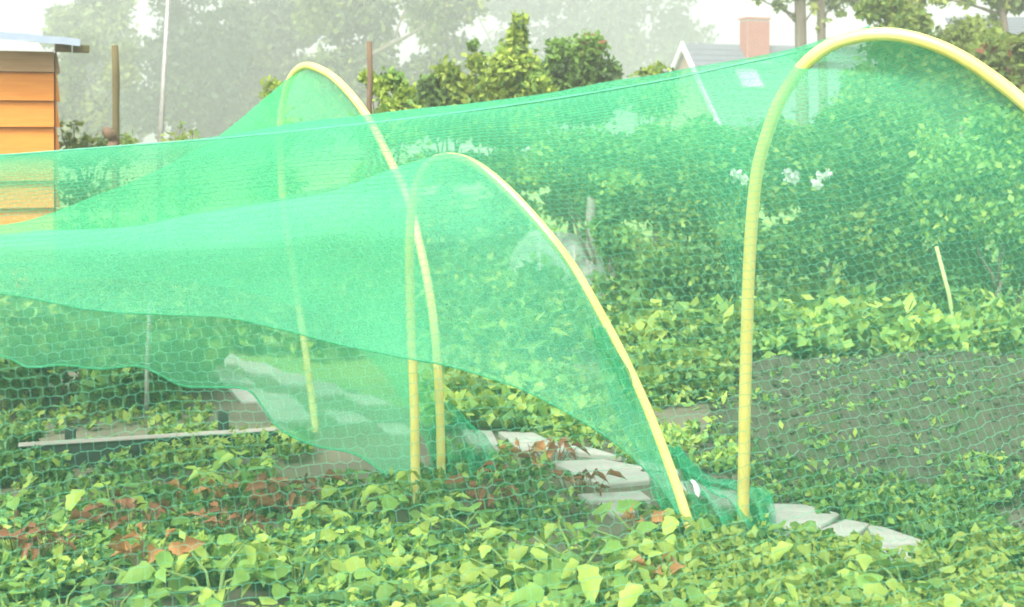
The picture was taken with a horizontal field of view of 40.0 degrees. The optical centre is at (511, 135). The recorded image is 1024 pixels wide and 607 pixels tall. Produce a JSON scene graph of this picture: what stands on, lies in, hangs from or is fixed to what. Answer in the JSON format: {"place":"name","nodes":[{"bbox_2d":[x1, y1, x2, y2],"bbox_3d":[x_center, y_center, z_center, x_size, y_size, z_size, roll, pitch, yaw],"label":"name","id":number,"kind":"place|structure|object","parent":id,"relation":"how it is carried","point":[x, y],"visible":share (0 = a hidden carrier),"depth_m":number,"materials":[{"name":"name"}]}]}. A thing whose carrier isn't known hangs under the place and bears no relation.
{"place":"outdoors","nodes":[
{"label":"outdoors","id":0,"kind":"place"},
{"bbox_2d":[0,146,1023,606],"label":"ground","id":1,"kind":"structure","parent":0,"point":[324,460],"depth_m":4.96,"materials":[{"name":"soil"}]},
{"bbox_2d":[0,418,75,486],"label":"weeds","id":2,"kind":"object","parent":1,"relation":"on","point":[9,457],"visible":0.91,"depth_m":4.25,"materials":[{"name":"green plant"}]},
{"bbox_2d":[0,331,83,415],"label":"bushy plant","id":3,"kind":"object","parent":1,"relation":"on","point":[10,373],"visible":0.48,"depth_m":5.27,"materials":[{"name":"green plant"}]},
{"bbox_2d":[0,31,89,286],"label":"garden shed","id":4,"kind":"structure","parent":1,"relation":"on","point":[29,100],"depth_m":8.94,"materials":[{"name":"wood"},{"name":"metal"}]},
{"bbox_2d":[0,509,98,559],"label":"withered plant","id":5,"kind":"object","parent":1,"relation":"on","point":[76,514],"visible":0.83,"depth_m":3.42,"materials":[{"name":"brown plant"}]},
{"bbox_2d":[11,576,115,606],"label":"bean plant","id":6,"kind":"object","parent":1,"relation":"on","point":[87,582],"visible":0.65,"depth_m":3.15,"materials":[{"name":"green plant"}]},
{"bbox_2d":[39,0,148,147],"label":"broadleaf tree","id":7,"kind":"object","parent":1,"relation":"on","point":[106,21],"visible":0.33,"depth_m":74.17,"materials":[{"name":"green plant"}]},
{"bbox_2d":[53,27,143,147],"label":"broadleaf tree","id":8,"kind":"object","parent":1,"relation":"on","point":[95,114],"visible":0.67,"depth_m":59.45,"materials":[{"name":"green plant"}]},
{"bbox_2d":[57,120,144,275],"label":"weedy shrub","id":9,"kind":"object","parent":1,"relation":"on","point":[86,138],"visible":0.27,"depth_m":9.58,"materials":[{"name":"green plant"}]},
{"bbox_2d":[39,516,171,542],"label":"bean plant","id":10,"kind":"object","parent":1,"relation":"on","point":[107,533],"visible":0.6,"depth_m":3.53,"materials":[{"name":"green plant"}]},
{"bbox_2d":[0,370,216,467],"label":"weeds","id":11,"kind":"object","parent":1,"relation":"on","point":[25,416],"visible":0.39,"depth_m":5.15,"materials":[{"name":"green plant"}]},
{"bbox_2d":[102,45,119,282],"bbox_3d":[-2.323,0.312,8.163,0.094,1.678,0.124,0,0,0],"label":"wooden post","id":12,"kind":"object","parent":1,"relation":"on","point":[112,135],"visible":0.54,"depth_m":8.18,"materials":[{"name":"brown wood"}]},
{"bbox_2d":[70,360,152,418],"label":"bushy plant","id":13,"kind":"object","parent":1,"relation":"on","point":[89,386],"visible":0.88,"depth_m":5.26,"materials":[{"name":"green plant"}]},
{"bbox_2d":[74,585,153,606],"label":"bean plant","id":14,"kind":"object","parent":1,"relation":"on","point":[101,596],"visible":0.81,"depth_m":3.06,"materials":[{"name":"green plant"}]},
{"bbox_2d":[47,481,182,522],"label":"bean plant","id":15,"kind":"object","parent":1,"relation":"on","point":[75,499],"visible":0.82,"depth_m":3.80,"materials":[{"name":"green plant"}]},
{"bbox_2d":[66,553,210,596],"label":"bean plant","id":16,"kind":"object","parent":1,"relation":"on","point":[93,567],"visible":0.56,"depth_m":3.22,"materials":[{"name":"green plant"}]},
{"bbox_2d":[108,498,175,530],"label":"withered plant","id":17,"kind":"object","parent":1,"relation":"on","point":[129,503],"visible":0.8,"depth_m":3.62,"materials":[{"name":"brown plant"}]},
{"bbox_2d":[18,410,282,469],"bbox_3d":[-1.173,1.012,4.617,0.844,0.175,0.111,0,0,-17],"label":"edging plank","id":18,"kind":"object","parent":1,"relation":"on","point":[95,453],"visible":0.38,"depth_m":4.55,"materials":[{"name":"grey wood"}]},
{"bbox_2d":[105,522,204,566],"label":"withered plant","id":19,"kind":"object","parent":1,"relation":"on","point":[124,546],"visible":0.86,"depth_m":3.31,"materials":[{"name":"orange plant"}]},
{"bbox_2d":[157,0,170,215],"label":"metal pole","id":20,"kind":"object","parent":1,"relation":"on","point":[163,80],"visible":0.44,"depth_m":10.48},
{"bbox_2d":[140,336,207,406],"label":"bushy plant","id":21,"kind":"object","parent":1,"relation":"on","point":[160,392],"visible":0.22,"depth_m":5.42,"materials":[{"name":"green plant"}]},
{"bbox_2d":[119,0,262,158],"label":"broadleaf tree","id":22,"kind":"object","parent":1,"relation":"on","point":[203,91],"visible":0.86,"depth_m":65.25,"materials":[{"name":"green plant"}]},
{"bbox_2d":[119,542,289,606],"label":"bean plant","id":23,"kind":"object","parent":1,"relation":"on","point":[140,571],"visible":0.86,"depth_m":3.12,"materials":[{"name":"green plant"}]},
{"bbox_2d":[177,491,276,536],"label":"withered plant","id":24,"kind":"object","parent":1,"relation":"on","point":[249,516],"visible":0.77,"depth_m":3.58,"materials":[{"name":"brown plant"}]},
{"bbox_2d":[177,534,279,585],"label":"bean plant","id":25,"kind":"object","parent":1,"relation":"on","point":[229,538],"visible":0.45,"depth_m":3.31,"materials":[{"name":"green plant"}]},
{"bbox_2d":[149,419,313,475],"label":"weeds","id":26,"kind":"object","parent":1,"relation":"on","point":[241,440],"visible":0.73,"depth_m":4.54,"materials":[{"name":"green plant"}]},
{"bbox_2d":[184,449,282,492],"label":"bean plant","id":27,"kind":"object","parent":1,"relation":"on","point":[223,455],"visible":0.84,"depth_m":4.18,"materials":[{"name":"green plant"}]},
{"bbox_2d":[203,0,331,155],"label":"broadleaf tree","id":28,"kind":"object","parent":1,"relation":"on","point":[277,41],"visible":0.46,"depth_m":71.12,"materials":[{"name":"green plant"}]},
{"bbox_2d":[244,74,308,271],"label":"yellow shrub","id":29,"kind":"object","parent":1,"relation":"on","point":[271,85],"visible":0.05,"depth_m":9.48,"materials":[{"name":"green plant"}]},
{"bbox_2d":[245,479,321,518],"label":"withered plant","id":30,"kind":"object","parent":1,"relation":"on","point":[260,484],"visible":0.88,"depth_m":3.81,"materials":[{"name":"brown plant"}]},
{"bbox_2d":[241,552,354,600],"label":"bean plant","id":31,"kind":"object","parent":1,"relation":"on","point":[278,590],"visible":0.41,"depth_m":3.15,"materials":[{"name":"green plant"}]},
{"bbox_2d":[230,527,370,595],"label":"bean plant","id":32,"kind":"object","parent":1,"relation":"on","point":[350,564],"visible":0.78,"depth_m":3.21,"materials":[{"name":"green plant"}]},
{"bbox_2d":[0,517,613,606],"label":"feathery greens","id":33,"kind":"object","parent":1,"relation":"on","point":[355,595],"visible":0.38,"depth_m":3.31,"materials":[{"name":"green plant"}]},
{"bbox_2d":[270,525,407,581],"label":"bean plant","id":34,"kind":"object","parent":1,"relation":"on","point":[391,560],"visible":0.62,"depth_m":3.31,"materials":[{"name":"green plant"}]},
{"bbox_2d":[283,479,412,529],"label":"bean plant","id":35,"kind":"object","parent":1,"relation":"on","point":[327,511],"visible":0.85,"depth_m":3.78,"materials":[{"name":"green plant"}]},
{"bbox_2d":[279,566,420,606],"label":"bean plant","id":36,"kind":"object","parent":1,"relation":"on","point":[359,573],"visible":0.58,"depth_m":3.10,"materials":[{"name":"green plant"}]},
{"bbox_2d":[276,62,445,478],"bbox_3d":[-0.545,0.421,4.803,0.027,1.377,1.204,0,0,-34],"label":"hoop","id":37,"kind":"object","parent":1,"relation":"on","point":[346,89],"visible":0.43,"depth_m":4.58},
{"bbox_2d":[0,69,496,484],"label":"garden net","id":38,"kind":"object","parent":37,"relation":"on","point":[266,115],"visible":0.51,"depth_m":4.89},
{"bbox_2d":[284,0,490,159],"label":"willow tree","id":39,"kind":"object","parent":1,"relation":"on","point":[364,18],"visible":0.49,"depth_m":61.41,"materials":[{"name":"green plant"}]},
{"bbox_2d":[343,65,433,270],"bbox_3d":[-0.804,0.395,9.175,0.595,1.717,0.478,0,0,0],"label":"yellow shrub","id":40,"kind":"object","parent":1,"relation":"on","point":[396,85],"visible":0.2,"depth_m":9.15,"materials":[{"name":"green plant"}]},
{"bbox_2d":[360,468,470,522],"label":"bean plant","id":41,"kind":"object","parent":1,"relation":"on","point":[392,503],"visible":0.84,"depth_m":3.85,"materials":[{"name":"green plant"}]},
{"bbox_2d":[352,555,518,606],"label":"bean plant","id":42,"kind":"object","parent":1,"relation":"on","point":[379,591],"visible":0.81,"depth_m":3.06,"materials":[{"name":"green plant"}]},
{"bbox_2d":[396,368,494,396],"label":"weed plant","id":43,"kind":"object","parent":1,"relation":"on","point":[469,380],"visible":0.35,"depth_m":5.62,"materials":[{"name":"green plant"}]},
{"bbox_2d":[391,510,499,538],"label":"bean plant","id":44,"kind":"object","parent":1,"relation":"on","point":[415,514],"visible":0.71,"depth_m":3.60,"materials":[{"name":"green plant"}]},
{"bbox_2d":[398,38,497,264],"bbox_3d":[-0.482,0.261,10.503,0.771,1.983,0.591,0,0,0],"label":"yellow shrub","id":45,"kind":"object","parent":1,"relation":"on","point":[447,83],"visible":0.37,"depth_m":10.44,"materials":[{"name":"green plant"}]},
{"bbox_2d":[388,501,519,553],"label":"bean plant","id":46,"kind":"object","parent":1,"relation":"on","point":[424,529],"visible":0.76,"depth_m":3.55,"materials":[{"name":"green plant"}]},
{"bbox_2d":[420,384,527,427],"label":"weed plant","id":47,"kind":"object","parent":1,"relation":"on","point":[491,399],"visible":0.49,"depth_m":5.08,"materials":[{"name":"green plant"}]},
{"bbox_2d":[450,540,571,587],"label":"bean plant","id":48,"kind":"object","parent":1,"relation":"on","point":[492,571],"visible":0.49,"depth_m":3.24,"materials":[{"name":"green plant"}]},
{"bbox_2d":[425,592,597,606],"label":"bean plant","id":49,"kind":"object","parent":1,"relation":"on","point":[449,601],"visible":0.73,"depth_m":2.94,"materials":[{"name":"green plant"}]},
{"bbox_2d":[0,449,1023,606],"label":"weeds","id":50,"kind":"object","parent":1,"relation":"on","point":[510,475],"visible":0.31,"depth_m":3.91,"materials":[{"name":"green plant"}]},
{"bbox_2d":[0,211,1023,363],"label":"undergrowth","id":51,"kind":"object","parent":1,"relation":"on","point":[598,277],"visible":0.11,"depth_m":7.23,"materials":[{"name":"green plant"}]},
{"bbox_2d":[469,9,559,269],"bbox_3d":[-0.049,0.132,11.011,0.870,2.241,0.743,0,0,0],"label":"conifer shrub","id":52,"kind":"object","parent":1,"relation":"on","point":[515,69],"visible":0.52,"depth_m":10.88,"materials":[{"name":"green plant"}]},
{"bbox_2d":[484,364,568,395],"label":"weed plant","id":53,"kind":"object","parent":1,"relation":"on","point":[506,388],"visible":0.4,"depth_m":5.54,"materials":[{"name":"green plant"}]},
{"bbox_2d":[479,395,576,429],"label":"weed plant","id":54,"kind":"object","parent":1,"relation":"on","point":[519,409],"visible":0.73,"depth_m":5.03,"materials":[{"name":"green plant"}]},
{"bbox_2d":[460,0,606,63],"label":"broadleaf tree","id":55,"kind":"object","parent":1,"relation":"on","point":[502,9],"visible":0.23,"depth_m":104.35,"materials":[{"name":"green plant"}]},
{"bbox_2d":[405,152,691,528],"bbox_3d":[0.086,0.579,3.842,0.932,1.062,0.027,0,0,32],"label":"hoop","id":56,"kind":"object","parent":1,"relation":"on","point":[663,450],"visible":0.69,"depth_m":3.80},
{"bbox_2d":[0,153,701,529],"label":"garden net","id":57,"kind":"object","parent":56,"relation":"on","point":[314,319],"visible":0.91,"depth_m":3.73,"materials":[{"name":"fabric"}]},
{"bbox_2d":[498,539,640,604],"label":"bean plant","id":58,"kind":"object","parent":1,"relation":"on","point":[587,586],"visible":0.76,"depth_m":3.05,"materials":[{"name":"green plant"}]},
{"bbox_2d":[445,357,701,470],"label":"weeds","id":59,"kind":"object","parent":1,"relation":"on","point":[557,431],"visible":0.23,"depth_m":4.84,"materials":[{"name":"green plant"}]},
{"bbox_2d":[531,28,624,265],"bbox_3d":[0.510,0.183,11.572,0.872,2.139,0.743,0,0,0],"label":"evergreen shrub","id":60,"kind":"object","parent":1,"relation":"on","point":[579,62],"visible":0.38,"depth_m":11.39,"materials":[{"name":"green plant"}]},
{"bbox_2d":[507,520,651,580],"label":"bean plant","id":61,"kind":"object","parent":1,"relation":"on","point":[537,552],"visible":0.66,"depth_m":3.31,"materials":[{"name":"green plant"}]},
{"bbox_2d":[507,563,664,605],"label":"bean plant","id":62,"kind":"object","parent":1,"relation":"on","point":[536,594],"visible":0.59,"depth_m":3.01,"materials":[{"name":"green plant"}]},
{"bbox_2d":[523,120,672,296],"bbox_3d":[0.606,0.580,9.027,1.086,1.360,0.692,0,0,0],"label":"leafy bush","id":63,"kind":"object","parent":1,"relation":"on","point":[570,175],"visible":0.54,"depth_m":8.87,"materials":[{"name":"green plant"}]},
{"bbox_2d":[552,389,662,435],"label":"weed plant","id":64,"kind":"object","parent":1,"relation":"on","point":[568,419],"visible":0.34,"depth_m":5.00,"materials":[{"name":"green plant"}]},
{"bbox_2d":[583,165,638,315],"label":"leafy bush","id":65,"kind":"object","parent":1,"relation":"on","point":[617,229],"visible":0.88,"depth_m":8.16,"materials":[{"name":"green plant"}]},
{"bbox_2d":[582,364,674,394],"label":"weed plant","id":66,"kind":"object","parent":1,"relation":"on","point":[651,380],"visible":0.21,"depth_m":5.54,"materials":[{"name":"green plant"}]},
{"bbox_2d":[562,521,695,567],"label":"bean plant","id":67,"kind":"object","parent":1,"relation":"on","point":[642,526],"visible":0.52,"depth_m":3.32,"materials":[{"name":"green plant"}]},
{"bbox_2d":[563,499,715,550],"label":"bean plant","id":68,"kind":"object","parent":1,"relation":"on","point":[667,521],"visible":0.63,"depth_m":3.49,"materials":[{"name":"green plant"}]},
{"bbox_2d":[560,0,719,131],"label":"broadleaf tree","id":69,"kind":"object","parent":1,"relation":"on","point":[674,31],"visible":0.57,"depth_m":104.08,"materials":[{"name":"green plant"}]},
{"bbox_2d":[616,60,688,257],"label":"yellow shrub","id":70,"kind":"object","parent":1,"relation":"on","point":[649,70],"visible":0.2,"depth_m":10.94,"materials":[{"name":"green plant"}]},
{"bbox_2d":[616,309,697,343],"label":"vegetable plant","id":71,"kind":"object","parent":1,"relation":"on","point":[655,326],"visible":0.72,"depth_m":6.57,"materials":[{"name":"green plant"}]},
{"bbox_2d":[629,383,737,471],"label":"weeds","id":72,"kind":"object","parent":1,"relation":"on","point":[732,449],"visible":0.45,"depth_m":4.73,"materials":[{"name":"green plant"}]},
{"bbox_2d":[607,573,767,606],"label":"bean plant","id":73,"kind":"object","parent":1,"relation":"on","point":[634,590],"visible":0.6,"depth_m":2.91,"materials":[{"name":"green plant"}]},
{"bbox_2d":[642,355,735,394],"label":"leafy plant","id":74,"kind":"object","parent":1,"relation":"on","point":[704,372],"visible":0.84,"depth_m":5.62,"materials":[{"name":"green plant"}]},
{"bbox_2d":[622,109,764,249],"bbox_3d":[1.043,0.549,8.350,0.904,1.411,0.642,0,0,0],"label":"leafy bush","id":75,"kind":"object","parent":1,"relation":"on","point":[663,220],"visible":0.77,"depth_m":8.18,"materials":[{"name":"green plant"}]},
{"bbox_2d":[648,341,739,375],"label":"leafy plant","id":76,"kind":"object","parent":1,"relation":"on","point":[719,350],"visible":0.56,"depth_m":5.81,"materials":[{"name":"green plant"}]},
{"bbox_2d":[671,318,736,348],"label":"vegetable plant","id":77,"kind":"object","parent":1,"relation":"on","point":[695,335],"visible":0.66,"depth_m":6.33,"materials":[{"name":"green plant"}]},
{"bbox_2d":[634,211,788,310],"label":"leafy bush","id":78,"kind":"object","parent":1,"relation":"on","point":[771,250],"visible":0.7,"depth_m":7.48,"materials":[{"name":"green plant"}]},
{"bbox_2d":[689,294,792,329],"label":"vegetable plant","id":79,"kind":"object","parent":1,"relation":"on","point":[763,311],"visible":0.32,"depth_m":6.69,"materials":[{"name":"green plant"}]},
{"bbox_2d":[670,577,821,606],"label":"bean plant","id":80,"kind":"object","parent":1,"relation":"on","point":[726,584],"visible":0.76,"depth_m":2.94,"materials":[{"name":"green plant"}]},
{"bbox_2d":[651,17,874,158],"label":"brick house","id":81,"kind":"structure","parent":1,"relation":"on","point":[754,36],"depth_m":54.59,"materials":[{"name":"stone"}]},
{"bbox_2d":[751,0,826,132],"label":"bare trunk tree","id":82,"kind":"object","parent":1,"relation":"on","point":[798,18],"visible":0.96,"depth_m":23.92,"materials":[{"name":"brown plant"}]},
{"bbox_2d":[752,320,853,359],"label":"vegetable plant","id":83,"kind":"object","parent":1,"relation":"on","point":[779,341],"visible":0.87,"depth_m":6.36,"materials":[{"name":"green plant"}]},
{"bbox_2d":[764,306,844,357],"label":"vegetable plant","id":84,"kind":"object","parent":1,"relation":"on","point":[826,320],"visible":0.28,"depth_m":6.64,"materials":[{"name":"green plant"}]},
{"bbox_2d":[599,523,1023,606],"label":"plants","id":85,"kind":"object","parent":1,"relation":"on","point":[745,566],"visible":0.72,"depth_m":3.14,"materials":[{"name":"green plant"}]},
{"bbox_2d":[748,520,889,573],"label":"bean plant","id":86,"kind":"object","parent":1,"relation":"on","point":[805,525],"visible":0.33,"depth_m":3.46,"materials":[{"name":"green plant"}]},
{"bbox_2d":[806,0,860,110],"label":"bare trunk tree","id":87,"kind":"object","parent":1,"relation":"on","point":[822,19],"visible":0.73,"depth_m":23.94,"materials":[{"name":"brown plant"}]},
{"bbox_2d":[731,90,940,281],"bbox_3d":[1.813,0.498,7.804,1.346,1.516,1.030,0,0,0],"label":"leafy bush","id":88,"kind":"object","parent":1,"relation":"on","point":[895,178],"visible":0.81,"depth_m":7.88,"materials":[{"name":"green plant"}]},
{"bbox_2d":[796,295,889,356],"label":"vegetable plant","id":89,"kind":"object","parent":1,"relation":"on","point":[855,327],"visible":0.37,"depth_m":6.72,"materials":[{"name":"green plant"}]},
{"bbox_2d":[760,539,928,581],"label":"bean plant","id":90,"kind":"object","parent":1,"relation":"on","point":[800,549],"visible":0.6,"depth_m":3.17,"materials":[{"name":"green plant"}]},
{"bbox_2d":[675,482,1023,573],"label":"weeds","id":91,"kind":"object","parent":1,"relation":"on","point":[762,534],"visible":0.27,"depth_m":3.82,"materials":[{"name":"green plant"}]},
{"bbox_2d":[687,349,1023,508],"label":"soil mound","id":92,"kind":"object","parent":1,"relation":"on","point":[885,439],"visible":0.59,"depth_m":4.79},
{"bbox_2d":[640,348,1023,527],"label":"soil clods","id":93,"kind":"object","parent":92,"relation":"on","point":[837,453],"visible":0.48,"depth_m":4.77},
{"bbox_2d":[701,343,1023,477],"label":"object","id":94,"kind":"object","parent":92,"relation":"on","point":[821,441],"visible":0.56,"depth_m":4.94,"materials":[{"name":"green plant"}]},
{"bbox_2d":[768,210,947,319],"bbox_3d":[1.936,0.828,7.985,1.103,0.849,0.560,0,0,0],"label":"leafy bush","id":95,"kind":"object","parent":1,"relation":"on","point":[801,262],"visible":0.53,"depth_m":7.90,"materials":[{"name":"green plant"}]},
{"bbox_2d":[737,27,1023,521],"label":"hoop","id":96,"kind":"object","parent":1,"relation":"on","point":[1010,91],"visible":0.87,"depth_m":3.45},
{"bbox_2d":[0,26,1023,606],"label":"garden net","id":97,"kind":"object","parent":96,"relation":"attached to","point":[230,144],"visible":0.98,"depth_m":3.08,"materials":[{"name":"fabric"}]},
{"bbox_2d":[819,548,975,606],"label":"bean plant","id":98,"kind":"object","parent":1,"relation":"on","point":[869,590],"visible":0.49,"depth_m":3.09,"materials":[{"name":"green plant"}]},
{"bbox_2d":[821,573,982,606],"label":"bean plant","id":99,"kind":"object","parent":1,"relation":"on","point":[861,580],"visible":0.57,"depth_m":3.00,"materials":[{"name":"green plant"}]},
{"bbox_2d":[831,0,1006,234],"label":"leafy tree","id":100,"kind":"object","parent":1,"relation":"on","point":[964,33],"visible":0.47,"depth_m":14.83,"materials":[{"name":"green plant"}]},
{"bbox_2d":[870,305,993,352],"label":"vegetable plant","id":101,"kind":"object","parent":1,"relation":"on","point":[939,329],"visible":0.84,"depth_m":6.32,"materials":[{"name":"green plant"}]},
{"bbox_2d":[898,99,1023,296],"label":"leafy bush","id":102,"kind":"object","parent":1,"relation":"on","point":[1008,142],"visible":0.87,"depth_m":7.70,"materials":[{"name":"green plant"}]},
{"bbox_2d":[910,0,1023,192],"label":"leafy tree","id":103,"kind":"object","parent":1,"relation":"on","point":[1002,8],"visible":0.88,"depth_m":20.96,"materials":[{"name":"green plant"}]},
{"bbox_2d":[913,235,1023,311],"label":"leafy bush","id":104,"kind":"object","parent":1,"relation":"on","point":[958,273],"visible":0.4,"depth_m":7.91,"materials":[{"name":"green plant"}]},
{"bbox_2d":[941,305,1015,352],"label":"vegetable plant","id":105,"kind":"object","parent":1,"relation":"on","point":[975,323],"visible":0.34,"depth_m":6.54,"materials":[{"name":"green plant"}]},
{"bbox_2d":[960,26,1023,191],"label":"leafy tree","id":106,"kind":"object","parent":1,"relation":"on","point":[1003,55],"visible":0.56,"depth_m":12.86,"materials":[{"name":"green plant"}]},
{"bbox_2d":[0,0,1023,145],"label":"sky","id":107,"kind":"structure","parent":0,"point":[16,16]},
{"bbox_2d":[213,355,1020,574],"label":"path","id":108,"kind":"structure","parent":0,"point":[606,465],"depth_m":4.25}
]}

